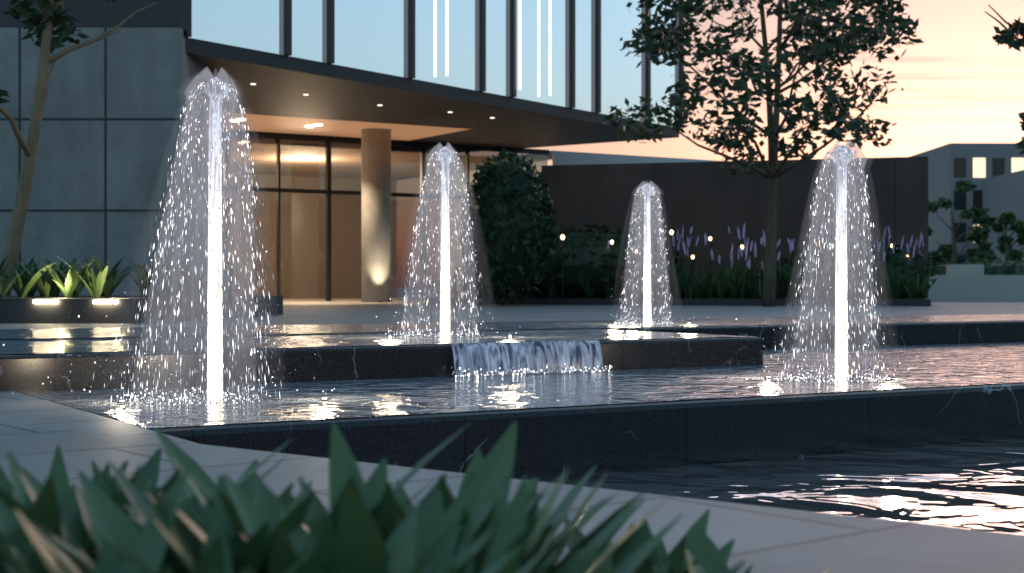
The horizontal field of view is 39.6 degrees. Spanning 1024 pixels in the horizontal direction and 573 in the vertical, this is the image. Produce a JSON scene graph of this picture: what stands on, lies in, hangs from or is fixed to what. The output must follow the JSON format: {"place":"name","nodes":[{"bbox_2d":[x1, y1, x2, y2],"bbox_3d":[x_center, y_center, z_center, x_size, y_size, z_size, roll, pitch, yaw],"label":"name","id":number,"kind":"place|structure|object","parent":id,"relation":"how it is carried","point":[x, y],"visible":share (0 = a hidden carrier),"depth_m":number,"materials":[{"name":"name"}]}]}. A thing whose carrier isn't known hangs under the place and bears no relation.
{"place":"outdoors","nodes":[
{"label":"outdoors","id":0,"kind":"place"},
{"bbox_2d":[0,422,834,572],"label":"plants","id":1,"kind":"object","parent":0,"point":[189,516],"visible":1,"depth_m":1.85,"materials":[{"name":"green plant"}]},
{"bbox_2d":[0,422,1023,572],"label":"ledge paving","id":2,"kind":"structure","parent":0,"point":[774,540],"depth_m":3.08,"materials":[{"name":"grey stone"}]},
{"bbox_2d":[0,301,1023,328],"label":"plaza paving","id":3,"kind":"structure","parent":0,"point":[323,312],"depth_m":18.87,"materials":[{"name":"grey stone"}]},
{"bbox_2d":[0,0,156,295],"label":"tree","id":4,"kind":"object","parent":3,"relation":"on","point":[47,43],"visible":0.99,"depth_m":17.56,"materials":[{"name":"brown plant"}]},
{"bbox_2d":[0,28,216,295],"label":"wall","id":5,"kind":"structure","parent":3,"relation":"on","point":[114,104],"depth_m":20.95,"materials":[{"name":"grey"}]},
{"bbox_2d":[0,295,282,323],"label":"planter box","id":6,"kind":"object","parent":3,"relation":"on","point":[18,310],"visible":0.73,"depth_m":13.20,"materials":[{"name":"grey"}]},
{"bbox_2d":[33,300,57,302],"bbox_3d":[-4.321,0.141,13.180,0.220,0.030,0.030,0,0,0],"label":"light fixture","id":7,"kind":"object","parent":6,"relation":"attached to","point":[45,301],"visible":1,"depth_m":13.16,"materials":[{"name":"white plastic"}]},
{"bbox_2d":[93,300,117,302],"bbox_3d":[-3.767,0.141,13.180,0.220,0.030,0.030,0,0,0],"label":"light fixture","id":8,"kind":"object","parent":6,"relation":"attached to","point":[105,301],"visible":0.93,"depth_m":13.16,"materials":[{"name":"white plastic"}]},
{"bbox_2d":[0,254,249,297],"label":"planter plants","id":9,"kind":"object","parent":6,"relation":"on","point":[46,281],"visible":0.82,"depth_m":14.65,"materials":[{"name":"green plant"}]},
{"bbox_2d":[0,0,716,300],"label":"building","id":10,"kind":"structure","parent":3,"relation":"on","point":[285,82],"depth_m":27.91,"materials":[{"name":"grey"}]},
{"bbox_2d":[188,0,283,54],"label":"glass","id":11,"kind":"object","parent":10,"relation":"attached to","point":[255,24],"visible":1,"depth_m":22.16,"materials":[{"name":"blue glass"}]},
{"bbox_2d":[291,0,326,62],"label":"glass","id":12,"kind":"object","parent":10,"relation":"attached to","point":[309,29],"visible":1,"depth_m":23.36,"materials":[{"name":"blue glass"}]},
{"bbox_2d":[222,112,468,140],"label":"ceiling","id":13,"kind":"structure","parent":10,"relation":"attached to","point":[284,124],"depth_m":31.27,"materials":[{"name":"brown paint"}]},
{"bbox_2d":[333,0,407,77],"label":"glass","id":14,"kind":"object","parent":10,"relation":"attached to","point":[371,35],"visible":1,"depth_m":24.64,"materials":[{"name":"blue glass"}]},
{"bbox_2d":[413,0,478,90],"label":"glass","id":15,"kind":"object","parent":10,"relation":"attached to","point":[463,42],"visible":1,"depth_m":26.34,"materials":[{"name":"blue glass"}]},
{"bbox_2d":[446,0,447,75],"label":"led strip","id":16,"kind":"object","parent":10,"relation":"attached to","point":[446,37],"visible":1,"depth_m":26.07,"materials":[{"name":"white plastic"}]},
{"bbox_2d":[484,0,509,96],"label":"glass","id":17,"kind":"object","parent":10,"relation":"attached to","point":[498,47],"visible":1,"depth_m":27.60,"materials":[{"name":"blue glass"}]},
{"bbox_2d":[519,0,520,89],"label":"led strip","id":18,"kind":"object","parent":10,"relation":"attached to","point":[519,44],"visible":1,"depth_m":27.93,"materials":[{"name":"white plastic"}]},
{"bbox_2d":[514,0,568,107],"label":"glass","id":19,"kind":"object","parent":10,"relation":"attached to","point":[534,50],"visible":1,"depth_m":28.84,"materials":[{"name":"blue glass"}]},
{"bbox_2d":[549,0,550,94],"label":"led strip","id":20,"kind":"object","parent":10,"relation":"attached to","point":[549,47],"visible":1,"depth_m":28.78,"materials":[{"name":"white plastic"}]},
{"bbox_2d":[574,0,594,111],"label":"glass","id":21,"kind":"object","parent":10,"relation":"attached to","point":[585,55],"visible":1,"depth_m":30.11,"materials":[{"name":"blue glass"}]},
{"bbox_2d":[601,0,644,121],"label":"glass","id":22,"kind":"object","parent":10,"relation":"attached to","point":[622,77],"visible":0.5,"depth_m":31.26,"materials":[{"name":"blue glass"}]},
{"bbox_2d":[651,0,678,124],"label":"glass","id":23,"kind":"object","parent":10,"relation":"attached to","point":[662,80],"depth_m":32.75,"materials":[{"name":"blue glass"}]},
{"bbox_2d":[361,128,390,301],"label":"column","id":24,"kind":"structure","parent":3,"relation":"on","point":[375,206],"depth_m":31.45,"materials":[{"name":"concrete"}]},
{"bbox_2d":[222,136,547,301],"bbox_3d":[-4.874,-1.575,32.886,11.576,3.841,7.233,0,0,0],"label":"shop glass","id":25,"kind":"object","parent":3,"relation":"on","point":[303,233],"visible":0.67,"depth_m":33.17,"materials":[{"name":"clear glass"}]},
{"bbox_2d":[458,147,558,305],"bbox_3d":[-0.067,-1.059,24.982,1.819,2.822,1.816,0,0,0],"label":"tall hedge","id":26,"kind":"object","parent":3,"relation":"on","point":[511,218],"visible":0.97,"depth_m":24.56,"materials":[{"name":"green plant"}]},
{"bbox_2d":[425,297,930,305],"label":"flower bed kerb","id":27,"kind":"structure","parent":3,"relation":"on","point":[712,301],"depth_m":26.01,"materials":[{"name":"grey"}]},
{"bbox_2d":[561,235,564,299],"bbox_3d":[0.943,-0.357,26.490,0.073,1.205,0.073,0,0,-23],"label":"garden lamp","id":28,"kind":"object","parent":27,"relation":"on","point":[562,237],"visible":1,"depth_m":26.48,"materials":[{"name":"black metal"}]},
{"bbox_2d":[520,223,683,297],"bbox_3d":[1.423,-0.417,27.505,3.924,1.675,1.723,0,0,0],"label":"hedge","id":29,"kind":"object","parent":27,"relation":"on","point":[586,251],"visible":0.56,"depth_m":27.01,"materials":[{"name":"green plant"}]},
{"bbox_2d":[610,240,612,297],"bbox_3d":[1.880,-0.312,26.778,0.060,1.115,0.060,0,0,-23],"label":"garden lamp","id":30,"kind":"object","parent":27,"relation":"on","point":[611,241],"visible":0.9,"depth_m":26.77,"materials":[{"name":"black"}]},
{"bbox_2d":[635,250,637,297],"bbox_3d":[2.355,-0.226,26.909,0.054,0.942,0.054,0,0,23],"label":"garden lamp","id":31,"kind":"object","parent":27,"relation":"on","point":[636,272],"visible":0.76,"depth_m":26.90,"materials":[{"name":"black"}]},
{"bbox_2d":[670,230,673,260],"bbox_3d":[3.133,-0.430,27.908,0.073,1.351,0.073,0,0,23],"label":"garden lamp","id":32,"kind":"object","parent":27,"relation":"on","point":[671,232],"visible":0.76,"depth_m":27.90,"materials":[{"name":"black"}]},
{"bbox_2d":[421,223,942,298],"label":"flower bed plants","id":33,"kind":"object","parent":27,"relation":"on","point":[891,285],"visible":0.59,"depth_m":26.37,"materials":[{"name":"green plant"}]},
{"bbox_2d":[709,237,711,272],"bbox_3d":[3.886,-0.364,27.867,0.060,1.217,0.060,0,0,22],"label":"garden lamp","id":34,"kind":"object","parent":27,"relation":"on","point":[710,238],"visible":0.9,"depth_m":27.86,"materials":[{"name":"black"}]},
{"bbox_2d":[741,245,743,273],"bbox_3d":[4.327,-0.266,26.756,0.062,1.022,0.062,0,0,-23],"label":"garden lamp","id":35,"kind":"object","parent":27,"relation":"on","point":[742,247],"visible":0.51,"depth_m":26.75,"materials":[{"name":"black metal"}]},
{"bbox_2d":[776,237,939,298],"bbox_3d":[6.473,-0.256,27.007,3.235,1.372,1.504,0,0,0],"label":"hedge","id":36,"kind":"object","parent":27,"relation":"on","point":[900,258],"visible":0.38,"depth_m":26.67,"materials":[{"name":"green plant"}]},
{"bbox_2d":[542,156,927,297],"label":"garden wall","id":37,"kind":"structure","parent":3,"relation":"on","point":[712,200],"depth_m":28.91,"materials":[{"name":"brown"}]},
{"bbox_2d":[601,0,924,306],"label":"tree","id":38,"kind":"object","parent":3,"relation":"on","point":[845,42],"visible":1,"depth_m":23.74,"materials":[{"name":"green plant"}]},
{"bbox_2d":[928,180,997,264],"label":"tree","id":39,"kind":"object","parent":3,"relation":"on","point":[976,235],"visible":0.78,"depth_m":51.77,"materials":[{"name":"green plant"}]},
{"bbox_2d":[929,257,1023,274],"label":"hedge","id":40,"kind":"object","parent":3,"relation":"on","point":[997,268],"visible":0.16,"depth_m":41.69,"materials":[{"name":"green plant"}]},
{"bbox_2d":[968,211,1023,263],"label":"tree","id":41,"kind":"object","parent":3,"relation":"on","point":[1005,241],"visible":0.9,"depth_m":49.88,"materials":[{"name":"green plant"}]},
{"bbox_2d":[451,340,614,377],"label":"waterfall","id":42,"kind":"structure","parent":0,"point":[499,359],"depth_m":8.77,"materials":[{"name":"clear liquid"}]},
{"bbox_2d":[527,438,1023,534],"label":"pool water","id":43,"kind":"structure","parent":0,"point":[976,485],"depth_m":6.14,"materials":[{"name":"grey liquid"}]},
{"bbox_2d":[527,0,1023,160],"label":"sky","id":44,"kind":"structure","parent":0,"point":[959,85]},
{"bbox_2d":[946,264,983,274],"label":"cream wall","id":45,"kind":"structure","parent":0,"point":[964,269],"depth_m":35.75,"materials":[{"name":"beige paint"}]},
{"bbox_2d":[910,143,1023,264],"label":"distant buildings","id":46,"kind":"structure","parent":0,"point":[994,172],"depth_m":68.00,"materials":[{"name":"grey concrete"}]},
{"bbox_2d":[928,275,1023,300],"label":"cream wall","id":47,"kind":"structure","parent":0,"point":[976,287],"depth_m":32.75,"materials":[{"name":"beige concrete"}]},
{"bbox_2d":[984,5,1023,154],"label":"tree","id":48,"kind":"object","parent":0,"point":[1009,34],"visible":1,"depth_m":15.71,"materials":[{"name":"green plant"}]},
{"label":"ground","id":49,"kind":"structure","parent":0,"visible":0},
{"bbox_2d":[0,391,198,443],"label":"paving","id":50,"kind":"structure","parent":49,"relation":"on","point":[19,408],"depth_m":5.71,"materials":[{"name":"grey stone"}]},
{"bbox_2d":[0,320,1023,479],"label":"fountain basins","id":51,"kind":"object","parent":49,"relation":"on","point":[578,440],"visible":0.46,"depth_m":7.28,"materials":[{"name":"stone"}]},
{"bbox_2d":[0,330,750,353],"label":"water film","id":52,"kind":"object","parent":51,"relation":"on","point":[35,347],"visible":1,"depth_m":9.09,"materials":[{"name":"grey"}]},
{"bbox_2d":[371,145,496,337],"bbox_3d":[-0.588,-0.312,9.807,1.025,1.371,0.985,0,0,0],"label":"jet","id":53,"kind":"object","parent":52,"relation":"on","point":[445,156],"visible":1,"depth_m":9.80,"materials":[{"name":"white liquid"}]},
{"bbox_2d":[386,326,520,337],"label":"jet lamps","id":54,"kind":"object","parent":52,"relation":"in","point":[506,337],"visible":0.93,"depth_m":9.60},
{"bbox_2d":[0,314,1023,338],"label":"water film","id":55,"kind":"object","parent":51,"relation":"on","point":[112,332],"visible":1,"depth_m":11.84,"materials":[{"name":"grey"}]},
{"bbox_2d":[609,183,676,323],"bbox_3d":[1.212,-0.300,12.848,0.686,1.318,0.819,0,0,0],"label":"jet","id":56,"kind":"object","parent":55,"relation":"on","point":[648,190],"visible":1,"depth_m":12.79,"materials":[{"name":"white liquid"}]},
{"bbox_2d":[603,314,696,323],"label":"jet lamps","id":57,"kind":"object","parent":55,"relation":"in","point":[637,320],"visible":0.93,"depth_m":12.61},
{"bbox_2d":[21,355,1023,427],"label":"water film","id":58,"kind":"object","parent":51,"relation":"on","point":[383,397],"visible":1,"depth_m":7.38,"materials":[{"name":"grey"}]},
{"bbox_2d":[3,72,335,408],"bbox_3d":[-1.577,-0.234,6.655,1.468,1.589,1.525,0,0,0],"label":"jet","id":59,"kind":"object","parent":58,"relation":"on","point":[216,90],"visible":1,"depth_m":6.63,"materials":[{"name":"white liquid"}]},
{"bbox_2d":[58,384,333,402],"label":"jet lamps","id":60,"kind":"object","parent":58,"relation":"in","point":[323,399],"visible":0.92,"depth_m":6.71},
{"bbox_2d":[736,142,913,386],"bbox_3d":[1.737,-0.138,8.135,1.138,1.400,1.001,0,0,0],"label":"jet","id":61,"kind":"object","parent":58,"relation":"on","point":[842,157],"visible":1,"depth_m":8.09,"materials":[{"name":"white liquid"}]},
{"bbox_2d":[758,364,909,379],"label":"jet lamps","id":62,"kind":"object","parent":58,"relation":"in","point":[807,367],"visible":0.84,"depth_m":8.28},
{"bbox_2d":[763,342,1023,364],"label":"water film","id":63,"kind":"object","parent":51,"relation":"on","point":[899,352],"visible":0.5,"depth_m":11.64,"materials":[{"name":"clear liquid"}]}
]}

